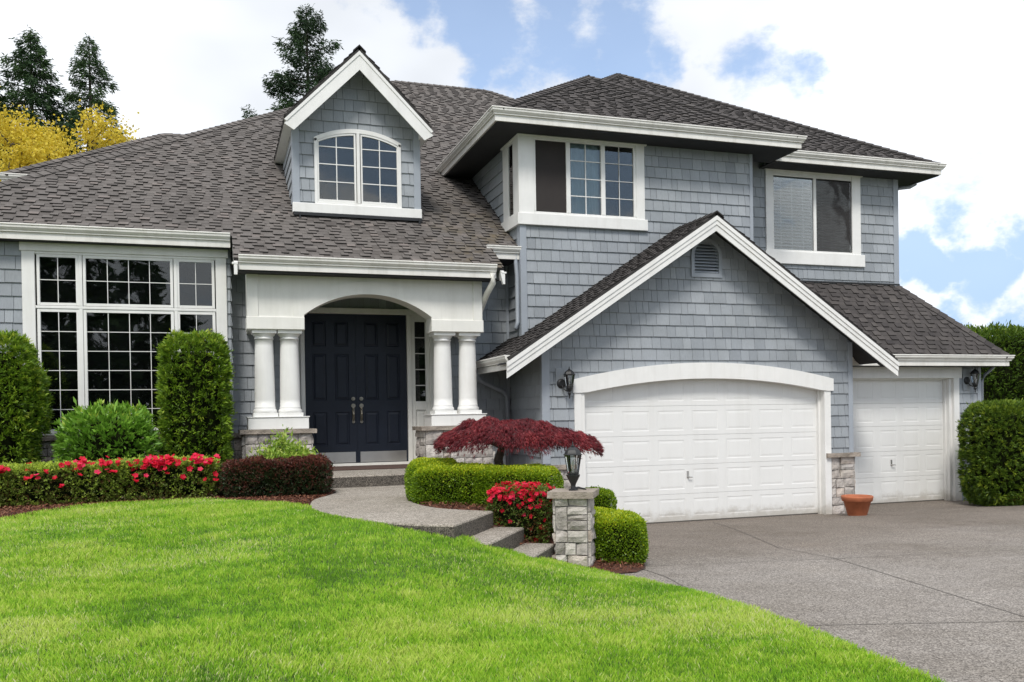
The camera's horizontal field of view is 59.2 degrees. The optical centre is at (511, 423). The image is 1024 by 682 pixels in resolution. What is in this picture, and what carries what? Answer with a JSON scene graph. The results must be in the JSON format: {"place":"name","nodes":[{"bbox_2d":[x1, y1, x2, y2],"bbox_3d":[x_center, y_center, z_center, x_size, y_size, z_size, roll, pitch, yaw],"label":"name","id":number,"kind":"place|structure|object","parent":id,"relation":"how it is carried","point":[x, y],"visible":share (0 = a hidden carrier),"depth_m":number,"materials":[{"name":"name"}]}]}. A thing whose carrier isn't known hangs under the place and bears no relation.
{"place":"outdoors","nodes":[
{"label":"outdoors","id":0,"kind":"place"},
{"bbox_2d":[0,489,644,573],"bbox_3d":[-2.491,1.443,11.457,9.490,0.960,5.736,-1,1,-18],"label":"bark mulch","id":1,"kind":"object","parent":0,"point":[452,505],"visible":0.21,"depth_m":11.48,"materials":[{"name":"brown wood"}]},
{"bbox_2d":[0,328,57,469],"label":"clipped evergreen","id":2,"kind":"object","parent":1,"relation":"on","point":[25,419],"visible":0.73,"depth_m":13.06,"materials":[{"name":"green plant"}]},
{"bbox_2d":[44,397,165,462],"bbox_3d":[-6.092,0.560,13.579,1.774,1.923,1.468,-1,1,-18],"label":"rhododendron","id":3,"kind":"object","parent":1,"relation":"on","point":[109,435],"visible":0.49,"depth_m":13.21,"materials":[{"name":"green plant"}]},
{"bbox_2d":[0,453,225,507],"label":"azalea hedge","id":4,"kind":"object","parent":1,"relation":"on","point":[82,480],"visible":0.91,"depth_m":12.11,"materials":[{"name":"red plant"}]},
{"bbox_2d":[153,328,238,482],"bbox_3d":[-4.990,-0.141,14.242,1.322,2.787,1.286,-1,1,-18],"label":"clipped evergreen","id":5,"kind":"object","parent":1,"relation":"on","point":[195,402],"visible":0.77,"depth_m":13.88,"materials":[{"name":"green plant"}]},
{"bbox_2d":[215,452,334,498],"bbox_3d":[-3.361,0.784,12.827,1.721,0.715,0.984,-1,1,-18],"label":"barberry hedge","id":6,"kind":"object","parent":1,"relation":"on","point":[258,475],"visible":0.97,"depth_m":12.57,"materials":[{"name":"brown plant"}]},
{"bbox_2d":[246,424,323,459],"bbox_3d":[-3.447,0.543,13.644,1.165,1.068,0.671,-1,1,-18],"label":"pieris bush","id":7,"kind":"object","parent":1,"relation":"on","point":[289,447],"visible":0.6,"depth_m":13.63,"materials":[{"name":"green plant"}]},
{"bbox_2d":[404,456,563,506],"bbox_3d":[-0.536,0.788,11.491,2.498,0.711,1.248,-1,1,37],"label":"boxwood hedge","id":8,"kind":"object","parent":1,"relation":"on","point":[441,479],"visible":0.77,"depth_m":11.12,"materials":[{"name":"green plant"}]},
{"bbox_2d":[432,416,604,464],"bbox_3d":[0.100,0.461,11.870,2.266,1.140,1.894,-1,1,-18],"label":"japanese maple","id":9,"kind":"object","parent":1,"relation":"on","point":[511,434],"visible":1,"depth_m":11.36,"materials":[{"name":"red plant"}]},
{"bbox_2d":[484,480,554,543],"bbox_3d":[0.117,1.065,10.494,0.870,0.790,0.706,-1,1,15],"label":"azalea bush","id":10,"kind":"object","parent":1,"relation":"on","point":[527,507],"visible":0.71,"depth_m":10.25,"materials":[{"name":"red plant"}]},
{"bbox_2d":[547,488,598,566],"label":"stone pillar","id":11,"kind":"structure","parent":1,"relation":"on","point":[573,535],"depth_m":9.84,"materials":[{"name":"grey stone"}]},
{"bbox_2d":[563,441,585,490],"bbox_3d":[0.690,0.472,10.004,0.245,0.552,0.189,-1,1,11],"label":"pillar lantern","id":12,"kind":"object","parent":11,"relation":"on","point":[573,476],"visible":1,"depth_m":9.98,"materials":[{"name":"black metal"}]},
{"bbox_2d":[584,485,617,509],"bbox_3d":[1.071,1.068,11.793,0.589,0.505,0.597,-1,1,-18],"label":"boxwood ball","id":13,"kind":"object","parent":1,"relation":"on","point":[605,498],"visible":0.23,"depth_m":11.64,"materials":[{"name":"green plant"}]},
{"bbox_2d":[592,506,649,564],"bbox_3d":[1.139,1.343,10.725,0.840,0.699,1.486,-1,1,-18],"label":"boxwood hedge","id":14,"kind":"object","parent":1,"relation":"on","point":[621,534],"visible":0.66,"depth_m":10.15,"materials":[{"name":"green plant"}]},
{"bbox_2d":[310,485,492,539],"bbox_3d":[-1.630,1.307,11.512,1.884,0.600,5.532,-1,1,-18],"label":"walk landing","id":15,"kind":"object","parent":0,"point":[391,505],"visible":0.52,"depth_m":10.24,"materials":[{"name":"grey concrete"}]},
{"bbox_2d":[331,468,405,487],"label":"porch slab","id":16,"kind":"structure","parent":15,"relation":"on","point":[365,478],"depth_m":14.18,"materials":[{"name":"grey concrete"}]},
{"bbox_2d":[332,464,407,470],"bbox_3d":[-2.595,0.790,16.091,1.700,0.016,1.070,-1,1,-18],"label":"doormat","id":17,"kind":"object","parent":16,"relation":"on","point":[366,467],"visible":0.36,"depth_m":15.97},
{"bbox_2d":[0,496,948,681],"bbox_3d":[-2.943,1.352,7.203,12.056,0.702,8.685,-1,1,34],"label":"lawn grass","id":18,"kind":"structure","parent":0,"point":[170,512],"depth_m":6.65,"materials":[{"name":"green plant"}]},
{"bbox_2d":[0,0,1023,328],"label":"sky","id":19,"kind":"structure","parent":0,"point":[942,81],"materials":[{"name":"blue"}]},
{"bbox_2d":[514,543,554,558],"bbox_3d":[0.135,1.605,9.520,0.360,0.500,1.270,-1,1,16],"label":"walk step","id":20,"kind":"object","parent":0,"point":[533,550],"visible":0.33,"depth_m":9.74,"materials":[{"name":"grey concrete"}]},
{"bbox_2d":[619,500,1023,681],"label":"driveway","id":21,"kind":"structure","parent":0,"point":[823,592],"depth_m":9.30,"materials":[{"name":"grey concrete"}]},
{"bbox_2d":[472,527,523,548],"bbox_3d":[-0.231,1.435,9.622,0.405,0.500,1.270,-1,1,16],"label":"walk step","id":22,"kind":"object","parent":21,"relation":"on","point":[507,537],"visible":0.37,"depth_m":9.66,"materials":[{"name":"grey concrete"}]},
{"bbox_2d":[659,549,1022,565],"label":"control joint","id":23,"kind":"object","parent":21,"relation":"on","point":[833,558],"visible":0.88,"depth_m":10.41,"materials":[{"name":"grey concrete"}]},
{"bbox_2d":[841,494,873,515],"bbox_3d":[6.474,1.546,16.912,0.576,0.372,0.576,-1,1,-18],"label":"terracotta pot","id":24,"kind":"object","parent":21,"relation":"on","point":[857,504],"visible":0.97,"depth_m":16.74,"materials":[{"name":"orange ceramic"}]},
{"bbox_2d":[713,522,1021,615],"bbox_3d":[3.653,1.665,11.404,0.461,0.406,10.413,-1,0,-2],"label":"control joint","id":25,"kind":"object","parent":21,"relation":"on","point":[885,573],"visible":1,"depth_m":8.99,"materials":[{"name":"grey concrete"}]},
{"bbox_2d":[803,621,1005,625],"bbox_3d":[3.722,1.514,6.884,3.210,0.018,0.026,-1,0,0],"label":"control joint","id":26,"kind":"object","parent":21,"relation":"on","point":[904,623],"visible":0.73,"depth_m":6.88,"materials":[{"name":"grey concrete"}]},
{"bbox_2d":[956,398,1023,506],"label":"clipped evergreen","id":27,"kind":"object","parent":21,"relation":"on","point":[992,453],"visible":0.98,"depth_m":18.15,"materials":[{"name":"green plant"}]},
{"label":"ground","id":28,"kind":"structure","parent":0,"visible":0},
{"bbox_2d":[0,72,10,168],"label":"conifer tree","id":29,"kind":"object","parent":28,"relation":"on","point":[2,102],"visible":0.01,"depth_m":44.24,"materials":[{"name":"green plant"}]},
{"bbox_2d":[0,24,83,169],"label":"conifer tree","id":30,"kind":"object","parent":28,"relation":"on","point":[33,80],"visible":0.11,"depth_m":44.64,"materials":[{"name":"green plant"}]},
{"bbox_2d":[0,86,139,180],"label":"yellow tree","id":31,"kind":"object","parent":28,"relation":"on","point":[35,151],"visible":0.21,"depth_m":29.14,"materials":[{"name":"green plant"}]},
{"bbox_2d":[60,32,126,152],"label":"conifer tree","id":32,"kind":"object","parent":28,"relation":"on","point":[90,65],"visible":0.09,"depth_m":47.66,"materials":[{"name":"green plant"}]},
{"bbox_2d":[241,3,343,118],"bbox_3d":[-8.816,-8.105,40.526,7.630,20.849,8.805,-1,1,35],"label":"conifer tree","id":33,"kind":"object","parent":28,"relation":"on","point":[316,69],"visible":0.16,"depth_m":39.60,"materials":[{"name":"green plant"}]},
{"bbox_2d":[0,44,1014,523],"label":"house","id":34,"kind":"structure","parent":28,"relation":"on","point":[356,256],"depth_m":16.79,"materials":[{"name":"paint"}]},
{"bbox_2d":[19,242,227,435],"bbox_3d":[-6.321,-1.372,14.906,3.152,3.150,0.314,-1,1,-18],"label":"window","id":35,"kind":"structure","parent":34,"relation":"in","point":[95,316],"depth_m":14.91,"materials":[{"name":"white paint"}]},
{"bbox_2d":[304,313,357,463],"bbox_3d":[-3.346,-0.636,16.676,0.936,2.770,0.137,-1,1,-18],"label":"front door","id":36,"kind":"structure","parent":34,"relation":"in","point":[329,339],"depth_m":16.70,"materials":[{"name":"blue paint"}]},
{"bbox_2d":[356,314,407,462],"bbox_3d":[-2.433,-0.653,16.979,0.936,2.770,0.137,-1,1,-18],"label":"front door","id":37,"kind":"structure","parent":34,"relation":"in","point":[381,339],"depth_m":17.00,"materials":[{"name":"blue paint"}]},
{"bbox_2d":[555,367,574,398],"bbox_3d":[0.950,-0.707,15.706,0.217,0.571,0.316,-1,1,-48],"label":"wall lantern","id":38,"kind":"object","parent":34,"relation":"attached to","point":[562,374],"depth_m":15.73,"materials":[{"name":"paint"}]},
{"bbox_2d":[500,133,647,231],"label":"window","id":39,"kind":"structure","parent":34,"relation":"in","point":[548,180],"depth_m":17.06,"materials":[{"name":"white paint"}]},
{"bbox_2d":[585,379,817,523],"bbox_3d":[3.632,0.475,16.875,5.035,2.709,0.091,-1,1,-18],"label":"garage door","id":40,"kind":"structure","parent":34,"relation":"in","point":[682,450],"depth_m":16.89,"materials":[{"name":"paint"}]},
{"bbox_2d":[764,163,864,266],"bbox_3d":[6.573,-4.515,19.697,2.565,2.153,0.220,-1,1,-18],"label":"window","id":41,"kind":"structure","parent":34,"relation":"in","point":[812,218],"depth_m":19.69,"materials":[{"name":"white paint"}]},
{"bbox_2d":[853,380,943,503],"bbox_3d":[8.114,0.391,19.408,3.028,2.689,0.091,-1,1,-18],"label":"garage door","id":42,"kind":"structure","parent":34,"relation":"in","point":[898,424],"depth_m":19.51,"materials":[{"name":"paint"}]},
{"bbox_2d":[963,368,979,392],"bbox_3d":[10.089,-0.951,19.777,0.217,0.571,0.316,-1,1,-48],"label":"wall lantern","id":43,"kind":"object","parent":34,"relation":"attached to","point":[966,382],"depth_m":19.79,"materials":[{"name":"paint"}]},
{"bbox_2d":[961,319,1023,411],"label":"tall hedge","id":44,"kind":"object","parent":28,"relation":"on","point":[1005,382],"visible":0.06,"depth_m":27.82,"materials":[{"name":"green plant"}]}
]}

